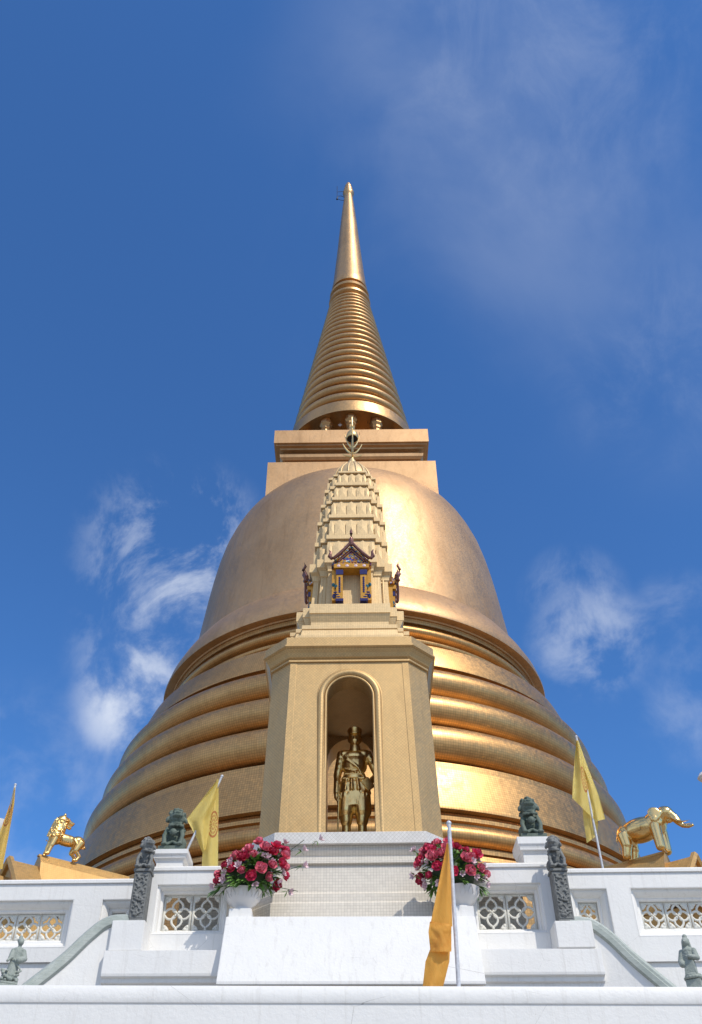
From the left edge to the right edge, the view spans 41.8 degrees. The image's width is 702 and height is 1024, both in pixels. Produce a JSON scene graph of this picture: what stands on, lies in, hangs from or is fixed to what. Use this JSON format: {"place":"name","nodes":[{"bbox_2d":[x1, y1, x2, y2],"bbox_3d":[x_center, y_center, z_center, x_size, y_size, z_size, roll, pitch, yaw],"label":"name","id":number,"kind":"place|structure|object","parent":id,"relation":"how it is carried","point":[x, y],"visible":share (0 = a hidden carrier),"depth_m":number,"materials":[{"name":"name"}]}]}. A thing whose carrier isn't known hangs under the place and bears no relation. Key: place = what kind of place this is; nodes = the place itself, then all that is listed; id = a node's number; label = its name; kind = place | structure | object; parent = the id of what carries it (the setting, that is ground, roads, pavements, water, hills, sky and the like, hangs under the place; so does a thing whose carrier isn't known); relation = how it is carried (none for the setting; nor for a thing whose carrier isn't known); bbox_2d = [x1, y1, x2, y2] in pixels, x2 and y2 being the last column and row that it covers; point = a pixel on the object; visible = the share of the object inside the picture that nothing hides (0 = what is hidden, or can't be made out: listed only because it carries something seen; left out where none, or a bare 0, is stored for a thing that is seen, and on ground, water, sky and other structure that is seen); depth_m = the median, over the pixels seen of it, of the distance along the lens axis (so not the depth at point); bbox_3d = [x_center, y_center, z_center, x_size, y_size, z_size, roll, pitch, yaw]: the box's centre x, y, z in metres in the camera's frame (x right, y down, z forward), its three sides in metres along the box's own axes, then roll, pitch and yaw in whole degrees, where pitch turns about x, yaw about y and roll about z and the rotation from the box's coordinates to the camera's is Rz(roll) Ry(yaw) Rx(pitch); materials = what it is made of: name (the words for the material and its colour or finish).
{"place":"outdoors","nodes":[
{"label":"outdoors","id":0,"kind":"place"},
{"bbox_2d":[0,818,3,829],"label":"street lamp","id":1,"kind":"object","parent":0,"point":[1,821],"visible":0.3,"depth_m":13.59,"materials":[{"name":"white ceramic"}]},
{"bbox_2d":[0,935,26,984],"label":"stone figurine","id":2,"kind":"object","parent":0,"point":[16,958],"visible":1,"depth_m":7.27,"materials":[{"name":"grey stone"}]},
{"bbox_2d":[0,0,701,869],"label":"sky","id":3,"kind":"structure","parent":0,"point":[524,176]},
{"bbox_2d":[678,934,701,986],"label":"stone figurine","id":4,"kind":"object","parent":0,"point":[688,955],"visible":1,"depth_m":7.24,"materials":[{"name":"grey stone"}]},
{"bbox_2d":[697,772,701,781],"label":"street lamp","id":5,"kind":"object","parent":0,"point":[699,778],"visible":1,"depth_m":14.07,"materials":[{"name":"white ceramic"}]},
{"label":"ground","id":6,"kind":"structure","parent":0,"visible":0},
{"bbox_2d":[0,985,701,1023],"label":"front wall","id":7,"kind":"structure","parent":6,"relation":"on","point":[69,1004],"depth_m":5.45,"materials":[{"name":"white paint"}]},
{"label":"upper terrace","id":8,"kind":"structure","parent":6,"relation":"on","visible":0},
{"bbox_2d":[0,783,16,868],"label":"flag","id":9,"kind":"object","parent":8,"relation":"on","point":[4,831],"visible":1,"depth_m":11.65,"materials":[{"name":"yellow fabric"}]},
{"bbox_2d":[0,854,129,939],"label":"porch roof","id":10,"kind":"structure","parent":8,"relation":"on","point":[44,867],"depth_m":17.29,"materials":[{"name":"gold metal"}]},
{"bbox_2d":[42,813,85,862],"bbox_3d":[-5.606,6.427,18.120,0.853,0.885,0.342,27,-49,-27],"label":"lion statue","id":11,"kind":"object","parent":10,"relation":"on","point":[56,834],"visible":0.99,"depth_m":18.02,"materials":[{"name":"gold metal"}]},
{"bbox_2d":[0,879,133,984],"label":"balustrade wing","id":12,"kind":"structure","parent":8,"relation":"on","point":[78,908],"depth_m":9.41,"materials":[{"name":"white paint"}]},
{"bbox_2d":[187,775,223,865],"bbox_3d":[-1.918,3.997,10.196,0.889,2.332,0.127,-1,-42,0],"label":"flag","id":13,"kind":"object","parent":8,"relation":"on","point":[202,818],"visible":0.91,"depth_m":10.56,"materials":[{"name":"yellow fabric"}]},
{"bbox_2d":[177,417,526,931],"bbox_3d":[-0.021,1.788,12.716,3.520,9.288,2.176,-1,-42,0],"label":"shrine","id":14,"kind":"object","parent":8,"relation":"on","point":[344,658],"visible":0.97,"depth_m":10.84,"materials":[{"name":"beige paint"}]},
{"bbox_2d":[333,726,373,831],"bbox_3d":[0.078,3.310,10.937,0.578,1.680,0.332,-1,-42,0],"label":"statue","id":15,"kind":"object","parent":14,"relation":"on","point":[353,786],"visible":0.85,"depth_m":10.93,"materials":[{"name":"gold metal"}]},
{"bbox_2d":[75,182,639,930],"bbox_3d":[0.024,-1.579,36.318,19.000,45.700,19.000,-1,-42,0],"label":"stupa","id":16,"kind":"object","parent":8,"relation":"on","point":[503,738],"visible":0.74,"depth_m":24.69,"materials":[{"name":"gold metal"}]},
{"bbox_2d":[572,735,604,867],"bbox_3d":[3.054,4.312,11.396,0.355,3.394,0.177,17,-45,-18],"label":"flag","id":17,"kind":"object","parent":8,"relation":"on","point":[585,796],"visible":0.99,"depth_m":11.91,"materials":[{"name":"yellow fabric"}]},
{"bbox_2d":[581,851,701,927],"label":"porch roof","id":18,"kind":"structure","parent":8,"relation":"on","point":[659,860],"depth_m":17.20,"materials":[{"name":"gold metal"}]},
{"bbox_2d":[616,806,693,859],"bbox_3d":[5.897,6.235,17.904,1.593,0.864,0.548,-29,-49,27],"label":"elephant statue","id":19,"kind":"object","parent":18,"relation":"on","point":[649,826],"visible":1,"depth_m":17.84,"materials":[{"name":"gold metal"}]},
{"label":"lower terrace","id":20,"kind":"structure","parent":6,"relation":"on","visible":0},
{"bbox_2d":[43,927,111,984],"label":"stair wall","id":21,"kind":"structure","parent":20,"relation":"on","point":[84,967],"depth_m":8.44,"materials":[{"name":"white paint"}]},
{"bbox_2d":[22,914,128,984],"bbox_3d":[-2.879,4.297,8.199,1.642,1.480,0.257,11,-44,-12],"label":"stair coping","id":22,"kind":"object","parent":21,"relation":"on","point":[67,956],"visible":0.69,"depth_m":8.50,"materials":[{"name":"grey stone"}]},
{"bbox_2d":[100,863,605,986],"bbox_3d":[0.017,4.354,8.608,4.582,2.122,0.605,-1,-42,0],"label":"balustrade","id":23,"kind":"object","parent":20,"relation":"on","point":[547,949],"visible":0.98,"depth_m":8.69,"materials":[{"name":"white paint"}]},
{"bbox_2d":[128,837,155,920],"bbox_3d":[-2.047,3.608,9.047,0.192,0.833,0.220,-1,-42,0],"label":"stone newel","id":24,"kind":"object","parent":23,"relation":"on","point":[144,865],"visible":1,"depth_m":8.98,"materials":[{"name":"grey stone"}]},
{"bbox_2d":[153,849,192,866],"bbox_3d":[-1.847,3.629,9.492,0.368,0.163,0.368,-1,-42,0],"label":"lion pedestal","id":25,"kind":"object","parent":23,"relation":"on","point":[170,857],"visible":0.55,"depth_m":9.38,"materials":[{"name":"white paint"}]},
{"bbox_2d":[158,808,187,848],"bbox_3d":[-1.850,3.358,9.680,0.270,0.487,0.286,-1,-42,0],"label":"lion statue","id":26,"kind":"object","parent":25,"relation":"on","point":[173,835],"visible":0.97,"depth_m":9.61,"materials":[{"name":"green stone"}]},
{"bbox_2d":[216,906,485,985],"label":"apron block","id":27,"kind":"structure","parent":23,"relation":"on","point":[335,951],"depth_m":8.36,"materials":[{"name":"white paint"}]},
{"bbox_2d":[224,885,261,912],"bbox_3d":[-1.055,3.797,8.953,0.379,0.197,0.379,-1,-42,0],"label":"flower bowl","id":28,"kind":"object","parent":27,"relation":"on","point":[240,896],"visible":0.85,"depth_m":8.87,"materials":[{"name":"white ceramic"}]},
{"bbox_2d":[207,834,324,897],"bbox_3d":[-0.836,3.552,9.164,1.152,0.639,0.616,-1,-42,0],"label":"bouquet","id":29,"kind":"object","parent":28,"relation":"in","point":[249,865],"visible":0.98,"depth_m":9.01,"materials":[{"name":"pink plant"}]},
{"bbox_2d":[455,883,479,905],"bbox_3d":[1.075,3.775,8.953,0.379,0.197,0.379,-1,-42,0],"label":"flower bowl","id":30,"kind":"object","parent":27,"relation":"on","point":[467,895],"visible":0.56,"depth_m":8.86,"materials":[{"name":"white ceramic"}]},
{"bbox_2d":[409,836,490,899],"bbox_3d":[0.981,3.533,9.173,0.828,0.599,0.610,-1,-42,0],"label":"bouquet","id":31,"kind":"object","parent":30,"relation":"in","point":[466,870],"visible":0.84,"depth_m":9.02,"materials":[{"name":"pink plant"}]},
{"bbox_2d":[512,836,547,862],"bbox_3d":[1.892,3.557,9.522,0.368,0.253,0.368,-1,-42,0],"label":"lion pedestal","id":32,"kind":"object","parent":23,"relation":"on","point":[529,850],"visible":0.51,"depth_m":9.42,"materials":[{"name":"white paint"}]},
{"bbox_2d":[518,796,546,836],"bbox_3d":[1.889,3.252,9.741,0.270,0.487,0.286,-1,-42,0],"label":"lion statue","id":33,"kind":"object","parent":32,"relation":"on","point":[531,824],"visible":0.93,"depth_m":9.67,"materials":[{"name":"green stone"}]},
{"bbox_2d":[545,835,574,920],"bbox_3d":[2.038,3.592,9.023,0.196,0.851,0.227,-1,-42,0],"label":"stone newel","id":34,"kind":"object","parent":23,"relation":"on","point":[556,866],"visible":1,"depth_m":8.96,"materials":[{"name":"grey stone"}]},
{"bbox_2d":[567,867,701,986],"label":"balustrade wing","id":35,"kind":"structure","parent":23,"relation":"attached to","point":[617,900],"depth_m":9.22,"materials":[{"name":"white paint"}]},
{"bbox_2d":[423,820,460,985],"bbox_3d":[0.673,3.154,6.994,0.320,1.696,0.103,-1,-42,0],"label":"flag","id":36,"kind":"object","parent":20,"relation":"on","point":[438,956],"visible":0.96,"depth_m":6.96,"materials":[{"name":"orange fabric"}]},
{"bbox_2d":[579,933,655,986],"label":"stair wall","id":37,"kind":"structure","parent":20,"relation":"on","point":[620,971],"depth_m":8.37,"materials":[{"name":"white paint"}]},
{"bbox_2d":[570,916,676,986],"bbox_3d":[2.780,4.263,8.180,1.517,1.419,0.264,-13,-44,13],"label":"stair coping","id":38,"kind":"object","parent":37,"relation":"on","point":[637,962],"visible":0.61,"depth_m":8.43,"materials":[{"name":"grey stone"}]}
]}

